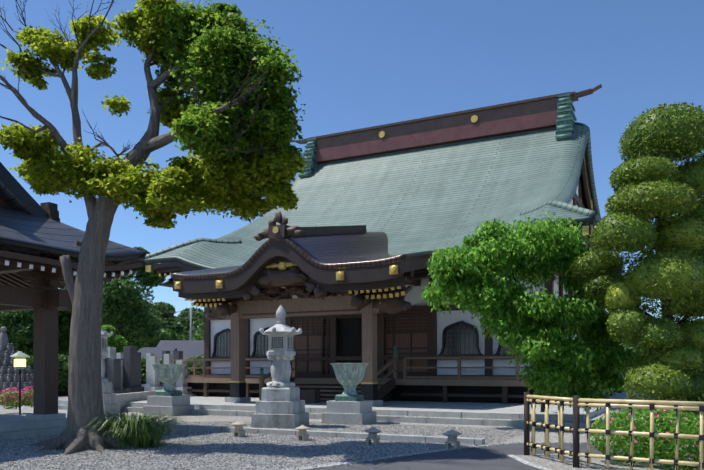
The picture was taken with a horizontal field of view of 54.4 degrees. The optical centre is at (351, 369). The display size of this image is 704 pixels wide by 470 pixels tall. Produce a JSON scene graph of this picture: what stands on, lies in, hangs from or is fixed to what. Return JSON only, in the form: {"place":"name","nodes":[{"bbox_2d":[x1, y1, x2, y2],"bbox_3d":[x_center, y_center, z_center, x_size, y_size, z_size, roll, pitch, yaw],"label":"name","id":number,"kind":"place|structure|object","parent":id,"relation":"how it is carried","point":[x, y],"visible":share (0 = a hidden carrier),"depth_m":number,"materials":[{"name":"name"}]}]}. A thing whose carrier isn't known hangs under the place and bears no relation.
{"place":"outdoors","nodes":[
{"label":"outdoors","id":0,"kind":"place"},
{"bbox_2d":[138,347,177,357],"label":"house","id":1,"kind":"structure","parent":0,"point":[157,351],"depth_m":82.12,"materials":[{"name":"grey tile"}]},
{"bbox_2d":[0,396,703,469],"bbox_3d":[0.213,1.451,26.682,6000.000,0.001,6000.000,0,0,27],"label":"ground","id":2,"kind":"structure","parent":0,"point":[553,462],"depth_m":12.20,"materials":[{"name":"grey gravel"}]},
{"bbox_2d":[0,386,32,409],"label":"flowerbed","id":3,"kind":"object","parent":2,"relation":"on","point":[16,400],"depth_m":22.05,"materials":[{"name":"plant"}]},
{"bbox_2d":[0,310,32,359],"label":"tree","id":4,"kind":"object","parent":2,"relation":"on","point":[18,325],"visible":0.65,"depth_m":38.03,"materials":[{"name":"green plant"}]},
{"bbox_2d":[0,327,32,400],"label":"jizo mound","id":5,"kind":"object","parent":2,"relation":"on","point":[9,374],"visible":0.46,"depth_m":28.68,"materials":[{"name":"stone"}]},
{"bbox_2d":[9,351,29,414],"bbox_3d":[-9.611,0.466,19.810,0.554,1.970,0.480,0,0,27],"label":"lamp post","id":6,"kind":"object","parent":2,"relation":"on","point":[19,357],"visible":0.94,"depth_m":19.73,"materials":[{"name":"black"}]},
{"bbox_2d":[0,162,142,440],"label":"pavilion","id":7,"kind":"structure","parent":2,"relation":"on","point":[33,282],"depth_m":15.56,"materials":[{"name":"brown wood"}]},
{"bbox_2d":[0,180,146,274],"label":"gate roof","id":8,"kind":"structure","parent":7,"relation":"attached to","point":[23,228],"depth_m":14.80,"materials":[{"name":"grey tile"}]},
{"bbox_2d":[58,287,103,357],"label":"tree","id":9,"kind":"object","parent":2,"relation":"on","point":[64,321],"visible":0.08,"depth_m":40.69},
{"bbox_2d":[101,317,119,416],"bbox_3d":[-7.835,-0.174,21.108,0.954,3.250,0.954,0,0,7],"label":"lantern","id":10,"kind":"object","parent":2,"relation":"on","point":[111,406],"visible":0.44,"depth_m":21.01,"materials":[{"name":"white stone"}]},
{"bbox_2d":[101,324,127,352],"bbox_3d":[-12.881,-0.459,35.977,2.236,3.821,2.479,0,0,27],"label":"tree","id":11,"kind":"object","parent":2,"relation":"on","point":[119,342],"visible":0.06,"depth_m":35.48,"materials":[{"name":"green plant"}]},
{"bbox_2d":[26,354,203,392],"bbox_3d":[-15.257,0.372,38.062,20.296,2.679,3.606,0,0,-40],"label":"hedge","id":12,"kind":"object","parent":2,"relation":"on","point":[62,377],"visible":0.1,"depth_m":36.74,"materials":[{"name":"green plant"}]},
{"bbox_2d":[31,366,202,395],"bbox_3d":[-15.191,0.651,38.176,17.899,1.600,1.600,0,0,-39],"label":"hedge","id":13,"kind":"object","parent":2,"relation":"on","point":[65,393],"depth_m":36.98,"materials":[{"name":"green plant"}]},
{"bbox_2d":[59,411,189,448],"bbox_3d":[-4.221,1.151,12.843,2.770,0.600,2.629,0,0,-3],"label":"grass tuft","id":14,"kind":"object","parent":2,"relation":"on","point":[141,431],"visible":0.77,"depth_m":12.43,"materials":[{"name":"green plant"}]},
{"bbox_2d":[101,246,166,350],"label":"tree","id":15,"kind":"object","parent":2,"relation":"on","point":[122,300],"depth_m":46.05,"materials":[{"name":"green plant"}]},
{"bbox_2d":[0,0,279,455],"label":"trunk","id":16,"kind":"object","parent":2,"relation":"on","point":[84,287],"depth_m":12.45,"materials":[{"name":"wood"}]},
{"bbox_2d":[0,0,308,228],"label":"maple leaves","id":17,"kind":"object","parent":16,"relation":"attached to","point":[182,185],"visible":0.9,"depth_m":12.40,"materials":[{"name":"green plant"}]},
{"bbox_2d":[149,0,305,173],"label":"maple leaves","id":18,"kind":"object","parent":16,"relation":"attached to","point":[220,36],"visible":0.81,"depth_m":11.91,"materials":[{"name":"green plant"}]},
{"bbox_2d":[104,346,195,411],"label":"gravestones","id":19,"kind":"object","parent":2,"relation":"on","point":[123,373],"visible":0.5,"depth_m":26.42,"materials":[{"name":"stone"}]},
{"bbox_2d":[137,300,175,350],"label":"tree","id":20,"kind":"object","parent":2,"relation":"on","point":[168,309],"depth_m":128.18,"materials":[{"name":"green plant"}]},
{"bbox_2d":[137,327,198,351],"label":"trees","id":21,"kind":"object","parent":2,"relation":"on","point":[174,334],"visible":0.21,"depth_m":125.44,"materials":[{"name":"green plant"}]},
{"bbox_2d":[143,364,193,415],"bbox_3d":[-5.842,0.647,21.834,1.130,1.609,1.130,0,0,22],"label":"urn","id":22,"kind":"object","parent":2,"relation":"on","point":[169,398],"visible":1,"depth_m":21.49,"materials":[{"name":"stone"}]},
{"bbox_2d":[165,420,177,432],"bbox_3d":[-4.099,1.298,15.504,0.303,0.306,0.303,2,2,27],"label":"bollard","id":23,"kind":"object","parent":2,"relation":"on","point":[172,427],"visible":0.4,"depth_m":15.44,"materials":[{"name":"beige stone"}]},
{"bbox_2d":[153,308,203,339],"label":"utility pole","id":24,"kind":"object","parent":2,"relation":"on","point":[190,325],"visible":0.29,"depth_m":99.48,"materials":[{"name":"concrete"}]},
{"bbox_2d":[157,340,203,358],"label":"building roof","id":25,"kind":"structure","parent":2,"relation":"on","point":[189,348],"depth_m":92.67,"materials":[{"name":"grey tile"}]},
{"bbox_2d":[169,307,203,330],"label":"tree","id":26,"kind":"object","parent":2,"relation":"on","point":[182,322],"visible":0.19,"depth_m":145.79,"materials":[{"name":"green plant"}]},
{"bbox_2d":[192,318,203,339],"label":"tree","id":27,"kind":"object","parent":2,"relation":"on","point":[197,324],"visible":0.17,"depth_m":126.89,"materials":[{"name":"green plant"}]},
{"bbox_2d":[4,431,419,469],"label":"fallen leaves","id":28,"kind":"object","parent":2,"relation":"on","point":[168,455],"visible":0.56,"depth_m":11.40,"materials":[{"name":"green plant"}]},
{"bbox_2d":[231,420,246,436],"bbox_3d":[-2.420,1.274,14.651,0.351,0.354,0.351,0,-2,27],"label":"stone lantern","id":29,"kind":"object","parent":2,"relation":"on","point":[238,431],"visible":0.98,"depth_m":14.58,"materials":[{"name":"beige stone"}]},
{"bbox_2d":[0,421,530,469],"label":"loose pebbles","id":30,"kind":"object","parent":2,"relation":"on","point":[328,457],"visible":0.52,"depth_m":12.24,"materials":[{"name":"grey gravel"}]},
{"bbox_2d":[251,305,308,428],"bbox_3d":[-1.797,-0.089,17.310,1.130,3.080,1.130,0,0,15],"label":"lantern","id":31,"kind":"object","parent":2,"relation":"on","point":[280,404],"visible":1,"depth_m":17.00,"materials":[{"name":"white stone"}]},
{"bbox_2d":[295,425,309,440],"bbox_3d":[-1.001,1.292,13.915,0.315,0.318,0.315,-2,-3,27],"label":"stone lantern","id":32,"kind":"object","parent":2,"relation":"on","point":[302,435],"visible":0.94,"depth_m":13.85,"materials":[{"name":"beige stone"}]},
{"bbox_2d":[133,422,484,444],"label":"kerbs","id":33,"kind":"structure","parent":2,"relation":"on","point":[432,439],"depth_m":14.47,"materials":[{"name":"stone"}]},
{"bbox_2d":[58,404,584,422],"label":"stray pebbles","id":34,"kind":"object","parent":2,"relation":"on","point":[386,415],"visible":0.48,"depth_m":18.34,"materials":[{"name":"grey stone"}]},
{"bbox_2d":[322,363,376,424],"bbox_3d":[-0.060,0.647,18.417,1.130,1.609,1.130,0,0,22],"label":"urn","id":35,"kind":"object","parent":2,"relation":"on","point":[349,405],"visible":1,"depth_m":18.05,"materials":[{"name":"stone"}]},
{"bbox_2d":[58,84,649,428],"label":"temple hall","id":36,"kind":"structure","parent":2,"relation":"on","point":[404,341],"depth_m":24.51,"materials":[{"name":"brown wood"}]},
{"bbox_2d":[171,231,453,279],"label":"porch roof","id":37,"kind":"structure","parent":36,"relation":"on","point":[343,251],"depth_m":22.66,"materials":[{"name":"metal"}]},
{"bbox_2d":[144,122,625,277],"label":"temple roof","id":38,"kind":"structure","parent":36,"relation":"attached to","point":[431,198],"depth_m":30.03,"materials":[{"name":"green metal"}]},
{"bbox_2d":[364,427,381,444],"bbox_3d":[0.398,1.282,13.163,0.336,0.339,0.336,3,0,27],"label":"small stone lantern","id":39,"kind":"object","parent":2,"relation":"on","point":[372,432],"visible":0.98,"depth_m":13.09,"materials":[{"name":"beige stone"}]},
{"bbox_2d":[443,429,461,448],"bbox_3d":[1.830,1.275,12.476,0.350,0.353,0.349,0,1,27],"label":"small stone lantern","id":40,"kind":"object","parent":2,"relation":"on","point":[452,434],"visible":0.94,"depth_m":12.40,"materials":[{"name":"beige stone"}]},
{"bbox_2d":[420,210,638,411],"bbox_3d":[4.543,-1.202,17.131,5.099,5.317,3.840,0,0,27],"label":"tree","id":41,"kind":"object","parent":2,"relation":"on","point":[536,251],"depth_m":16.38,"materials":[{"name":"green plant"}]},
{"bbox_2d":[524,392,703,469],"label":"bamboo fence","id":42,"kind":"object","parent":2,"relation":"on","point":[576,402],"visible":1,"depth_m":9.87,"materials":[{"name":"beige wood"}]},
{"bbox_2d":[619,335,642,371],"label":"tree","id":43,"kind":"object","parent":2,"relation":"on","point":[629,346],"visible":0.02,"depth_m":139.34,"materials":[{"name":"green plant"}]},
{"bbox_2d":[569,102,703,426],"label":"topiary sprigs","id":44,"kind":"object","parent":2,"relation":"on","point":[653,248],"visible":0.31,"depth_m":14.92,"materials":[{"name":"green plant"}]},
{"bbox_2d":[570,104,703,440],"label":"topiary","id":45,"kind":"object","parent":2,"relation":"on","point":[682,308],"depth_m":14.93,"materials":[{"name":"green plant"}]},
{"bbox_2d":[573,107,703,426],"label":"topiary pads","id":46,"kind":"object","parent":45,"relation":"attached to","point":[662,281],"visible":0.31,"depth_m":14.89,"materials":[{"name":"green plant"}]},
{"bbox_2d":[590,408,699,469],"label":"azalea","id":47,"kind":"object","parent":2,"relation":"on","point":[619,421],"depth_m":10.17,"materials":[{"name":"green plant"}]},
{"bbox_2d":[0,0,703,322],"label":"sky","id":48,"kind":"structure","parent":0,"point":[362,63],"materials":[{"name":"blue"}]},
{"bbox_2d":[291,442,698,469],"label":"asphalt path","id":49,"kind":"structure","parent":0,"point":[502,456],"depth_m":10.83,"materials":[{"name":"grey asphalt"}]},
{"bbox_2d":[290,441,610,469],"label":"stray road pebbles","id":50,"kind":"object","parent":49,"relation":"on","point":[422,452],"depth_m":11.44,"materials":[{"name":"grey gravel"}]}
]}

